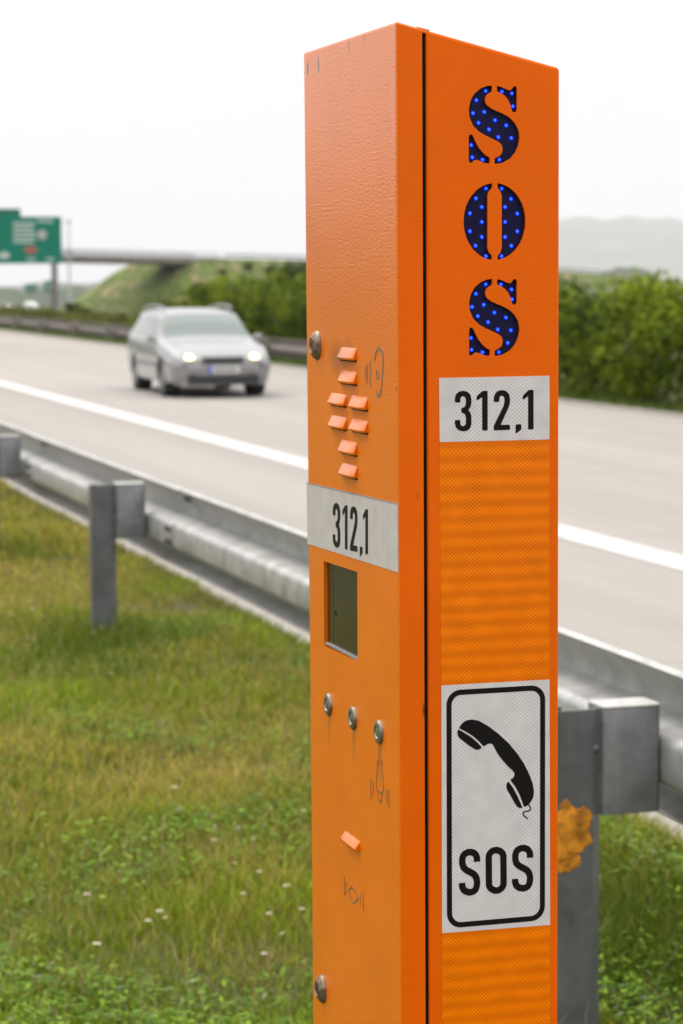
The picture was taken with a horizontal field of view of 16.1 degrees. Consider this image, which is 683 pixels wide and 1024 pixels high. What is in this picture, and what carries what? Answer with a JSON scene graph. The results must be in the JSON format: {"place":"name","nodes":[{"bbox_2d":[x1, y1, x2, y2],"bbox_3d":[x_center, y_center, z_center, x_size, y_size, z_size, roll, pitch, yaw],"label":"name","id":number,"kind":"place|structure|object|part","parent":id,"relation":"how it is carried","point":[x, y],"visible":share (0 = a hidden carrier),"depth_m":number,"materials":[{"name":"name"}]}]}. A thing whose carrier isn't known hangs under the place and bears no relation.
{"place":"outdoors","nodes":[
{"label":"outdoors","id":0,"kind":"place"},
{"bbox_2d":[0,285,89,307],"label":"hills","id":1,"kind":"structure","parent":0,"point":[39,297],"depth_m":1834.15,"materials":[{"name":"green plant"}]},
{"bbox_2d":[0,282,99,290],"bbox_3d":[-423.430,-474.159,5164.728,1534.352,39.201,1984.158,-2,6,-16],"label":"hills","id":2,"kind":"structure","parent":0,"point":[64,284],"depth_m":5032.90,"materials":[{"name":"grey"}]},
{"bbox_2d":[0,331,682,840],"bbox_3d":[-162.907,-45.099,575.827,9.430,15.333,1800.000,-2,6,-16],"label":"road","id":3,"kind":"structure","parent":0,"point":[620,475],"depth_m":23.39,"materials":[{"name":"grey asphalt"}]},
{"bbox_2d":[127,304,269,395],"bbox_3d":[-2.261,-2.545,37.617,1.795,1.354,4.272,-2,6,-14],"label":"estate car","id":4,"kind":"object","parent":3,"relation":"on","point":[171,350],"visible":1,"depth_m":36.50,"materials":[{"name":"silver metal"}]},
{"bbox_3d":[-3.054,-2.906,37.945,0.145,0.351,2.280,-2,6,-13],"label":"side window","id":5,"kind":"part","parent":4,"relation":"part of","materials":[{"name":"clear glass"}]},
{"bbox_2d":[0,381,682,569],"bbox_3d":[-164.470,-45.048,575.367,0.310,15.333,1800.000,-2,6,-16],"label":"edge line","id":6,"kind":"object","parent":3,"relation":"on","point":[668,559],"visible":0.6,"depth_m":23.84,"materials":[{"name":"paint"}]},
{"bbox_2d":[0,286,682,1023],"bbox_3d":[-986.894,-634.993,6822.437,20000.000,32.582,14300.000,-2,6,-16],"label":"ground","id":7,"kind":"structure","parent":0,"point":[232,960],"depth_m":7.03,"materials":[{"name":"green plant"}]},
{"bbox_2d":[1,302,13,308],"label":"distant car","id":8,"kind":"object","parent":7,"relation":"on","point":[9,304],"visible":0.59,"depth_m":480.74,"materials":[{"name":"grey paint"}]},
{"bbox_2d":[0,209,61,309],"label":"road sign","id":9,"kind":"object","parent":7,"relation":"on","point":[30,240],"visible":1,"depth_m":224.72,"materials":[{"name":"metal"}]},
{"bbox_2d":[25,284,36,305],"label":"road sign","id":10,"kind":"object","parent":7,"relation":"on","point":[30,288],"visible":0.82,"depth_m":470.29,"materials":[{"name":"metal"}]},
{"bbox_2d":[24,302,37,308],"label":"distant car","id":11,"kind":"object","parent":7,"relation":"on","point":[28,304],"visible":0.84,"depth_m":479.76,"materials":[{"name":"white paint"}]},
{"bbox_2d":[44,281,51,307],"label":"road sign","id":12,"kind":"object","parent":7,"relation":"on","point":[48,286],"visible":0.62,"depth_m":471.22,"materials":[{"name":"metal"}]},
{"bbox_2d":[65,221,71,302],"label":"lighting mast","id":13,"kind":"object","parent":7,"relation":"on","point":[69,254],"visible":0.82,"depth_m":228.75,"materials":[{"name":"metal"}]},
{"bbox_2d":[0,304,139,340],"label":"hedge","id":14,"kind":"object","parent":7,"relation":"on","point":[101,317],"visible":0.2,"depth_m":89.49,"materials":[{"name":"green plant"}]},
{"bbox_2d":[63,302,84,314],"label":"bush","id":15,"kind":"object","parent":7,"relation":"on","point":[70,307],"visible":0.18,"depth_m":94.60,"materials":[{"name":"green plant"}]},
{"bbox_2d":[0,315,306,358],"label":"guardrail","id":16,"kind":"object","parent":7,"relation":"on","point":[286,348],"visible":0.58,"depth_m":74.29,"materials":[{"name":"grey metal"}]},
{"bbox_2d":[156,909,162,944],"bbox_3d":[-0.514,1.176,6.846,0.022,0.109,0.022,-6,8,-43],"label":"wildflower","id":17,"kind":"object","parent":7,"relation":"on","point":[159,910],"visible":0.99,"depth_m":6.84,"materials":[{"name":"white plant"}]},
{"bbox_2d":[133,265,306,361],"bbox_3d":[-1.487,-4.862,60.977,3.920,2.672,24.881,-2,6,-16],"label":"hedge","id":18,"kind":"object","parent":7,"relation":"on","point":[255,309],"visible":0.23,"depth_m":59.53,"materials":[{"name":"green plant"}]},
{"bbox_2d":[0,422,682,1023],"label":"guardrail","id":19,"kind":"object","parent":7,"relation":"on","point":[620,730],"visible":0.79,"depth_m":6.76,"materials":[{"name":"metal"}]},
{"bbox_2d":[0,330,682,417],"bbox_3d":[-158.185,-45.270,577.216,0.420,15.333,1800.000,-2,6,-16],"label":"gutter","id":20,"kind":"object","parent":7,"relation":"on","point":[634,409],"visible":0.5,"depth_m":33.65,"materials":[{"name":"concrete"}]},
{"bbox_2d":[62,248,651,276],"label":"overpass","id":21,"kind":"object","parent":7,"relation":"on","point":[146,258],"visible":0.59,"depth_m":263.98,"materials":[{"name":"concrete"}]},
{"bbox_2d":[58,258,682,309],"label":"embankment","id":22,"kind":"structure","parent":7,"relation":"on","point":[133,287],"depth_m":268.61,"materials":[{"name":"green plant"}]},
{"bbox_2d":[219,268,226,274],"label":"shrub","id":23,"kind":"object","parent":22,"relation":"on","point":[222,271],"visible":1,"depth_m":267.04,"materials":[{"name":"green plant"}]},
{"bbox_2d":[242,262,252,269],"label":"shrub","id":24,"kind":"object","parent":22,"relation":"on","point":[248,266],"visible":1,"depth_m":271.39,"materials":[{"name":"green plant"}]},
{"bbox_2d":[264,264,279,275],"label":"shrub","id":25,"kind":"object","parent":22,"relation":"on","point":[269,268],"visible":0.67,"depth_m":272.56,"materials":[{"name":"green plant"}]},
{"bbox_2d":[280,259,305,277],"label":"shrub","id":26,"kind":"object","parent":22,"relation":"on","point":[293,266],"visible":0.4,"depth_m":274.95,"materials":[{"name":"green plant"}]},
{"bbox_2d":[304,22,558,1023],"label":"emergency call post","id":27,"kind":"object","parent":7,"relation":"on","point":[432,228],"visible":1,"depth_m":3.08,"materials":[{"name":"orange metal"}]},
{"bbox_2d":[425,32,558,1023],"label":"door","id":28,"kind":"structure","parent":27,"relation":"in","point":[492,420],"depth_m":3.07,"materials":[{"name":"orange paint"}]},
{"bbox_2d":[558,268,682,405],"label":"hedge","id":29,"kind":"object","parent":7,"relation":"on","point":[593,336],"visible":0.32,"depth_m":35.83,"materials":[{"name":"green plant"}]},
{"bbox_2d":[0,0,682,285],"label":"sky","id":30,"kind":"structure","parent":0,"point":[144,125],"materials":[{"name":"white"}]},
{"bbox_2d":[559,216,682,280],"bbox_3d":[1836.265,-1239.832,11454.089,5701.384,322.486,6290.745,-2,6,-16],"label":"hills","id":31,"kind":"structure","parent":0,"point":[653,245],"depth_m":10423.47,"materials":[{"name":"grey"}]},
{"bbox_2d":[601,267,657,278],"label":"hills","id":32,"kind":"structure","parent":0,"point":[625,269],"depth_m":1673.23,"materials":[{"name":"grey"}]}
]}

